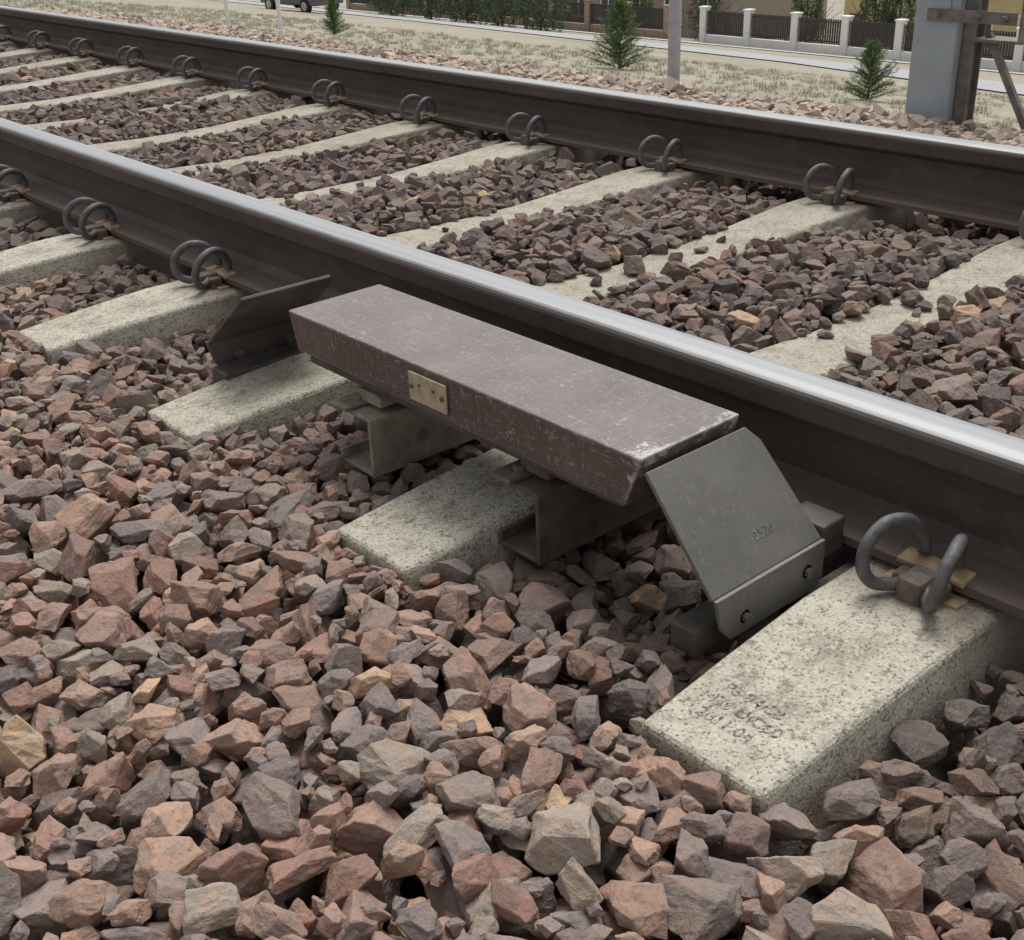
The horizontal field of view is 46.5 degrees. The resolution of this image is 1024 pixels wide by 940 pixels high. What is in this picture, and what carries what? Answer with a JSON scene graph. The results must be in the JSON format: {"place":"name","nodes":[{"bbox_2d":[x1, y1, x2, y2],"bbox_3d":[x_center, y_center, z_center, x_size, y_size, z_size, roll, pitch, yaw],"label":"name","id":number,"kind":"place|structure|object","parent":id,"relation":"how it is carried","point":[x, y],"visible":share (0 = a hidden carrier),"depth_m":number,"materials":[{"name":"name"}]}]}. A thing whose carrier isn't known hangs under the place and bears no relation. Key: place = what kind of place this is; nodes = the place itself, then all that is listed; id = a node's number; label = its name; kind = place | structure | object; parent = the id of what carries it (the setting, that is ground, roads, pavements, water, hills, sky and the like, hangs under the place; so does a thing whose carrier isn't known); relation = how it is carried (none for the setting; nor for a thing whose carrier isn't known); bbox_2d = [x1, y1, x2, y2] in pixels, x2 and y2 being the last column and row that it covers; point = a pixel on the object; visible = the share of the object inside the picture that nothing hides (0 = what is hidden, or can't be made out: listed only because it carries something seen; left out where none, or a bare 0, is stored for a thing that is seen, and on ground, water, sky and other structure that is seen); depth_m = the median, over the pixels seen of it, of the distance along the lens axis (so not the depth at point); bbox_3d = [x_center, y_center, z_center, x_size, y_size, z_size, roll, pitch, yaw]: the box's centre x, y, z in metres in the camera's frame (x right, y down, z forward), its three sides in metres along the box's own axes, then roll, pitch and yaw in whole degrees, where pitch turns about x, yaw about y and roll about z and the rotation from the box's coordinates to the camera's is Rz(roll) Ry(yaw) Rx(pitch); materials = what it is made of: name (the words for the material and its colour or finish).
{"place":"outdoors","nodes":[
{"label":"outdoors","id":0,"kind":"place"},
{"bbox_2d":[0,0,1023,939],"bbox_3d":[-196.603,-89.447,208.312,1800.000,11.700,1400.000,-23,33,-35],"label":"ground","id":1,"kind":"structure","parent":0,"point":[410,888],"depth_m":28.58,"materials":[{"name":"beige soil"}]},
{"bbox_2d":[223,0,232,26],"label":"white marker post","id":2,"kind":"object","parent":1,"relation":"on","point":[227,14],"visible":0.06,"depth_m":26.39,"materials":[{"name":"paint"}]},
{"bbox_2d":[275,0,284,33],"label":"white marker post","id":3,"kind":"object","parent":1,"relation":"on","point":[279,19],"visible":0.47,"depth_m":26.50,"materials":[{"name":"paint"}]},
{"bbox_2d":[260,0,342,12],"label":"parked car","id":4,"kind":"object","parent":1,"relation":"on","point":[305,6],"visible":0.83,"depth_m":55.79,"materials":[{"name":"paint"}]},
{"bbox_2d":[319,0,349,33],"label":"pine sapling","id":5,"kind":"object","parent":1,"relation":"on","point":[332,16],"visible":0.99,"depth_m":29.89,"materials":[{"name":"green plant"}]},
{"bbox_2d":[364,0,412,16],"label":"hedge bush","id":6,"kind":"object","parent":1,"relation":"on","point":[380,5],"visible":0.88,"depth_m":63.75,"materials":[{"name":"green plant"}]},
{"bbox_2d":[407,0,454,19],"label":"hedge bush","id":7,"kind":"object","parent":1,"relation":"on","point":[429,9],"visible":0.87,"depth_m":61.43,"materials":[{"name":"green plant"}]},
{"bbox_2d":[438,0,493,24],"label":"hedge bush","id":8,"kind":"object","parent":1,"relation":"on","point":[453,7],"visible":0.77,"depth_m":59.34,"materials":[{"name":"green plant"}]},
{"bbox_2d":[473,0,530,27],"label":"hedge bush","id":9,"kind":"object","parent":1,"relation":"on","point":[503,8],"visible":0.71,"depth_m":57.64,"materials":[{"name":"green plant"}]},
{"bbox_2d":[346,0,668,38],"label":"brick fence","id":10,"kind":"object","parent":1,"relation":"on","point":[593,13],"visible":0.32,"depth_m":61.74,"materials":[{"name":"brown brick"}]},
{"bbox_2d":[0,6,1023,939],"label":"ballast","id":11,"kind":"structure","parent":1,"relation":"on","point":[102,514],"depth_m":1.44,"materials":[{"name":"brown gravel"}]},
{"bbox_2d":[0,39,33,48],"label":"concrete sleeper","id":12,"kind":"object","parent":11,"relation":"on","point":[21,45],"visible":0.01,"depth_m":7.13,"materials":[{"name":"grey concrete"}]},
{"bbox_2d":[0,24,12,41],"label":"rail clip","id":13,"kind":"object","parent":12,"relation":"on","point":[8,31],"visible":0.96,"depth_m":7.14,"materials":[{"name":"grey metal"}]},
{"bbox_2d":[0,47,75,60],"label":"concrete sleeper","id":14,"kind":"object","parent":11,"relation":"on","point":[23,53],"visible":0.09,"depth_m":6.69,"materials":[{"name":"grey concrete"}]},
{"bbox_2d":[26,30,51,48],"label":"rail clip","id":15,"kind":"object","parent":14,"relation":"on","point":[45,36],"visible":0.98,"depth_m":6.74,"materials":[{"name":"grey metal"}]},
{"bbox_2d":[0,55,123,74],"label":"concrete sleeper","id":16,"kind":"object","parent":11,"relation":"in","point":[54,63],"visible":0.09,"depth_m":6.25,"materials":[{"name":"grey concrete"}]},
{"bbox_2d":[68,38,95,57],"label":"rail clip","id":17,"kind":"object","parent":16,"relation":"on","point":[85,53],"visible":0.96,"depth_m":6.34,"materials":[{"name":"grey metal"}]},
{"bbox_2d":[0,65,172,93],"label":"concrete sleeper","id":18,"kind":"object","parent":11,"relation":"on","point":[110,73],"visible":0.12,"depth_m":5.80,"materials":[{"name":"grey concrete"}]},
{"bbox_2d":[116,46,145,67],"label":"rail clip","id":19,"kind":"object","parent":18,"relation":"on","point":[134,62],"visible":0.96,"depth_m":5.93,"materials":[{"name":"grey metal"}]},
{"bbox_2d":[0,75,241,112],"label":"concrete sleeper","id":20,"kind":"object","parent":11,"relation":"in","point":[143,88],"visible":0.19,"depth_m":5.38,"materials":[{"name":"grey concrete"}]},
{"bbox_2d":[172,55,202,78],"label":"rail clip","id":21,"kind":"object","parent":20,"relation":"on","point":[191,73],"visible":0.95,"depth_m":5.53,"materials":[{"name":"grey metal"}]},
{"bbox_2d":[25,88,313,129],"bbox_3d":[-1.601,-1.326,4.822,2.565,0.239,0.296,-23,33,-35],"label":"concrete sleeper","id":22,"kind":"object","parent":11,"relation":"on","point":[242,93],"visible":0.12,"depth_m":5.05,"materials":[{"name":"grey concrete"}]},
{"bbox_2d":[236,66,269,90],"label":"rail clip","id":23,"kind":"object","parent":22,"relation":"on","point":[255,86],"visible":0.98,"depth_m":5.12,"materials":[{"name":"grey metal"}]},
{"bbox_2d":[0,103,391,188],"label":"concrete sleeper","id":24,"kind":"object","parent":11,"relation":"on","point":[315,110],"visible":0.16,"depth_m":4.51,"materials":[{"name":"grey concrete"}]},
{"bbox_2d":[311,79,347,105],"bbox_3d":[-0.722,-1.487,4.725,0.111,0.115,0.117,-23,33,-35],"label":"rail clip","id":25,"kind":"object","parent":24,"relation":"on","point":[333,100],"visible":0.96,"depth_m":4.72,"materials":[{"name":"grey metal"}]},
{"bbox_2d":[0,120,495,228],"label":"concrete sleeper","id":26,"kind":"object","parent":11,"relation":"on","point":[17,212],"visible":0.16,"depth_m":4.05,"materials":[{"name":"grey concrete"}]},
{"bbox_2d":[0,164,30,201],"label":"rail clip","id":27,"kind":"object","parent":26,"relation":"on","point":[11,194],"visible":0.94,"depth_m":3.45,"materials":[{"name":"grey metal"}]},
{"bbox_2d":[399,94,438,123],"bbox_3d":[-0.335,-1.301,4.325,0.111,0.115,0.117,-23,33,-35],"label":"rail clip","id":28,"kind":"object","parent":26,"relation":"on","point":[422,117],"visible":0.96,"depth_m":4.32,"materials":[{"name":"grey metal"}]},
{"bbox_2d":[0,141,606,288],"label":"concrete sleeper","id":29,"kind":"object","parent":11,"relation":"on","point":[28,265],"visible":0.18,"depth_m":3.05,"materials":[{"name":"grey concrete"}]},
{"bbox_2d":[63,197,119,239],"bbox_3d":[-1.074,-0.633,3.047,0.111,0.115,0.117,-23,33,-35],"label":"rail clip","id":30,"kind":"object","parent":29,"relation":"on","point":[97,230],"visible":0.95,"depth_m":3.04,"materials":[{"name":"grey metal"}]},
{"bbox_2d":[505,112,549,145],"bbox_3d":[0.054,-1.114,3.923,0.111,0.115,0.117,-23,33,-35],"label":"rail clip","id":31,"kind":"object","parent":29,"relation":"on","point":[529,137],"visible":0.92,"depth_m":3.92,"materials":[{"name":"grey metal"}]},
{"bbox_2d":[20,166,760,382],"bbox_3d":[-0.039,-0.575,3.206,2.565,0.239,0.296,-23,33,-35],"label":"concrete sleeper","id":32,"kind":"object","parent":11,"relation":"on","point":[163,313],"visible":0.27,"depth_m":2.59,"materials":[{"name":"grey concrete"}]},
{"bbox_2d":[170,240,235,289],"bbox_3d":[-0.682,-0.445,2.642,0.111,0.115,0.117,-23,33,-35],"label":"rail clip","id":33,"kind":"object","parent":32,"relation":"on","point":[210,277],"visible":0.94,"depth_m":2.64,"materials":[{"name":"grey metal"}]},
{"bbox_2d":[638,135,686,171],"bbox_3d":[0.447,-0.925,3.516,0.111,0.115,0.117,-23,33,-35],"label":"rail clip","id":34,"kind":"object","parent":32,"relation":"on","point":[665,162],"visible":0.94,"depth_m":3.51,"materials":[{"name":"grey metal"}]},
{"bbox_2d":[205,275,856,656],"bbox_3d":[-0.020,-0.126,1.884,0.434,0.222,1.226,-23,33,-35],"label":"trackside detector","id":35,"kind":"object","parent":11,"relation":"on","point":[597,450],"visible":0.95,"depth_m":1.59,"materials":[{"name":"brown paint"}]},
{"bbox_2d":[144,193,926,466],"bbox_3d":[0.355,-0.389,2.805,2.565,0.239,0.296,-23,33,-35],"label":"concrete sleeper","id":36,"kind":"object","parent":11,"relation":"in","point":[286,391],"visible":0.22,"depth_m":2.17,"materials":[{"name":"grey concrete"}]},
{"bbox_2d":[803,163,858,204],"bbox_3d":[0.838,-0.737,3.112,0.111,0.115,0.117,-23,33,-35],"label":"rail clip","id":37,"kind":"object","parent":36,"relation":"on","point":[838,193],"visible":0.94,"depth_m":3.11,"materials":[{"name":"grey metal"}]},
{"bbox_2d":[336,236,1023,618],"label":"concrete sleeper","id":38,"kind":"object","parent":11,"relation":"in","point":[462,512],"visible":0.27,"depth_m":1.74,"materials":[{"name":"grey concrete"}]},
{"bbox_2d":[1018,211,1023,239],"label":"rail clip","id":39,"kind":"object","parent":38,"relation":"on","point":[1021,227],"visible":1,"depth_m":2.71,"materials":[{"name":"grey metal"}]},
{"bbox_2d":[637,555,1023,856],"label":"concrete sleeper","id":40,"kind":"object","parent":11,"relation":"in","point":[804,705],"visible":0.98,"depth_m":1.31,"materials":[{"name":"grey concrete"}]},
{"bbox_2d":[855,512,975,614],"bbox_3d":[0.489,0.118,1.430,0.111,0.115,0.117,-23,33,-35],"label":"rail clip","id":41,"kind":"object","parent":40,"relation":"on","point":[923,578],"visible":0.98,"depth_m":1.43,"materials":[{"name":"grey metal"}]},
{"bbox_2d":[0,0,1023,131],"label":"grass","id":42,"kind":"structure","parent":1,"relation":"on","point":[470,46],"depth_m":26.59,"materials":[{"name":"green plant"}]},
{"bbox_2d":[510,0,571,31],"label":"hedge bush","id":43,"kind":"object","parent":1,"relation":"on","point":[540,23],"visible":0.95,"depth_m":55.47,"materials":[{"name":"green plant"}]},
{"bbox_2d":[583,0,653,68],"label":"pine sapling","id":44,"kind":"object","parent":1,"relation":"on","point":[621,13],"visible":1,"depth_m":22.82,"materials":[{"name":"green plant"}]},
{"bbox_2d":[623,0,662,28],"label":"thuja tree","id":45,"kind":"object","parent":1,"relation":"on","point":[637,4],"visible":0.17,"depth_m":62.27,"materials":[{"name":"green plant"}]},
{"bbox_2d":[667,0,681,84],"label":"metal post","id":46,"kind":"object","parent":1,"relation":"on","point":[674,35],"visible":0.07,"depth_m":5.81,"materials":[{"name":"grey metal"}]},
{"bbox_2d":[574,0,826,39],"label":"walls","id":47,"kind":"structure","parent":1,"relation":"on","point":[772,7],"depth_m":68.16,"materials":[{"name":"brick"}]},
{"bbox_2d":[575,0,717,27],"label":"window frames","id":48,"kind":"structure","parent":47,"relation":"attached to","point":[647,3],"depth_m":69.93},
{"bbox_2d":[572,0,714,13],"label":"window glass","id":49,"kind":"object","parent":48,"relation":"in","point":[611,2],"visible":0.09,"depth_m":72.18,"materials":[{"name":"black glass"}]},
{"bbox_2d":[683,0,743,40],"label":"thuja tree","id":50,"kind":"object","parent":1,"relation":"on","point":[714,2],"visible":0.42,"depth_m":59.54,"materials":[{"name":"green plant"}]},
{"bbox_2d":[784,0,843,43],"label":"thuja tree","id":51,"kind":"object","parent":1,"relation":"on","point":[818,12],"visible":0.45,"depth_m":54.73,"materials":[{"name":"green plant"}]},
{"bbox_2d":[699,6,1023,72],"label":"white fence","id":52,"kind":"object","parent":1,"relation":"on","point":[792,37],"visible":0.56,"depth_m":52.06,"materials":[{"name":"paint"}]},
{"bbox_2d":[833,39,898,100],"bbox_3d":[5.600,-6.332,18.837,1.081,0.979,0.952,12,30,26],"label":"pine sapling","id":53,"kind":"object","parent":1,"relation":"on","point":[870,61],"visible":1,"depth_m":18.76,"materials":[{"name":"green plant"}]},
{"bbox_2d":[852,0,914,47],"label":"thuja tree","id":54,"kind":"object","parent":1,"relation":"on","point":[875,5],"visible":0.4,"depth_m":52.27,"materials":[{"name":"green plant"}]},
{"bbox_2d":[865,0,916,51],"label":"thuja tree","id":55,"kind":"object","parent":1,"relation":"on","point":[894,15],"visible":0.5,"depth_m":51.49,"materials":[{"name":"green plant"}]},
{"bbox_2d":[844,0,1023,60],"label":"walls","id":56,"kind":"structure","parent":1,"relation":"on","point":[1012,6],"depth_m":56.96,"materials":[{"name":"beige paint"}]},
{"bbox_2d":[849,13,865,46],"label":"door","id":57,"kind":"structure","parent":56,"relation":"attached to","point":[856,18],"depth_m":62.49,"materials":[{"name":"brown wood"}]},
{"bbox_2d":[875,8,1020,49],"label":"window frames","id":58,"kind":"structure","parent":56,"relation":"attached to","point":[1019,16],"depth_m":56.26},
{"bbox_2d":[875,10,1020,45],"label":"window glass","id":59,"kind":"object","parent":56,"relation":"in","point":[987,27],"visible":0.06,"depth_m":60.79,"materials":[{"name":"black glass"}]},
{"bbox_2d":[905,0,1023,129],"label":"equipment mast","id":60,"kind":"object","parent":1,"relation":"on","point":[949,38],"visible":0.7,"depth_m":4.71,"materials":[{"name":"grey metal"}]},
{"bbox_2d":[219,0,1023,93],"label":"road","id":61,"kind":"structure","parent":0,"point":[982,84],"depth_m":41.12,"materials":[{"name":"grey asphalt"}]},
{"bbox_2d":[246,0,1023,73],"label":"pavement","id":62,"kind":"structure","parent":0,"point":[681,41],"depth_m":52.88,"materials":[{"name":"grey concrete"}]},
{"bbox_3d":[-8.630,-4.707,12.094,2.565,0.239,0.296,-23,33,-35],"label":"concrete sleeper","id":63,"kind":"object","parent":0,"visible":0},
{"bbox_2d":[0,118,1023,619],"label":"rail","id":64,"kind":"object","parent":63,"relation":"on","point":[860,460],"depth_m":1.76,"materials":[{"name":"metal"}]},
{"bbox_3d":[-5.496,-3.209,8.870,2.565,0.239,0.296,-23,33,-35],"label":"concrete sleeper","id":65,"kind":"object","parent":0,"visible":0},
{"bbox_2d":[0,5,1023,230],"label":"rail","id":66,"kind":"object","parent":65,"relation":"on","point":[977,182],"depth_m":3.68,"materials":[{"name":"metal"}]}
]}

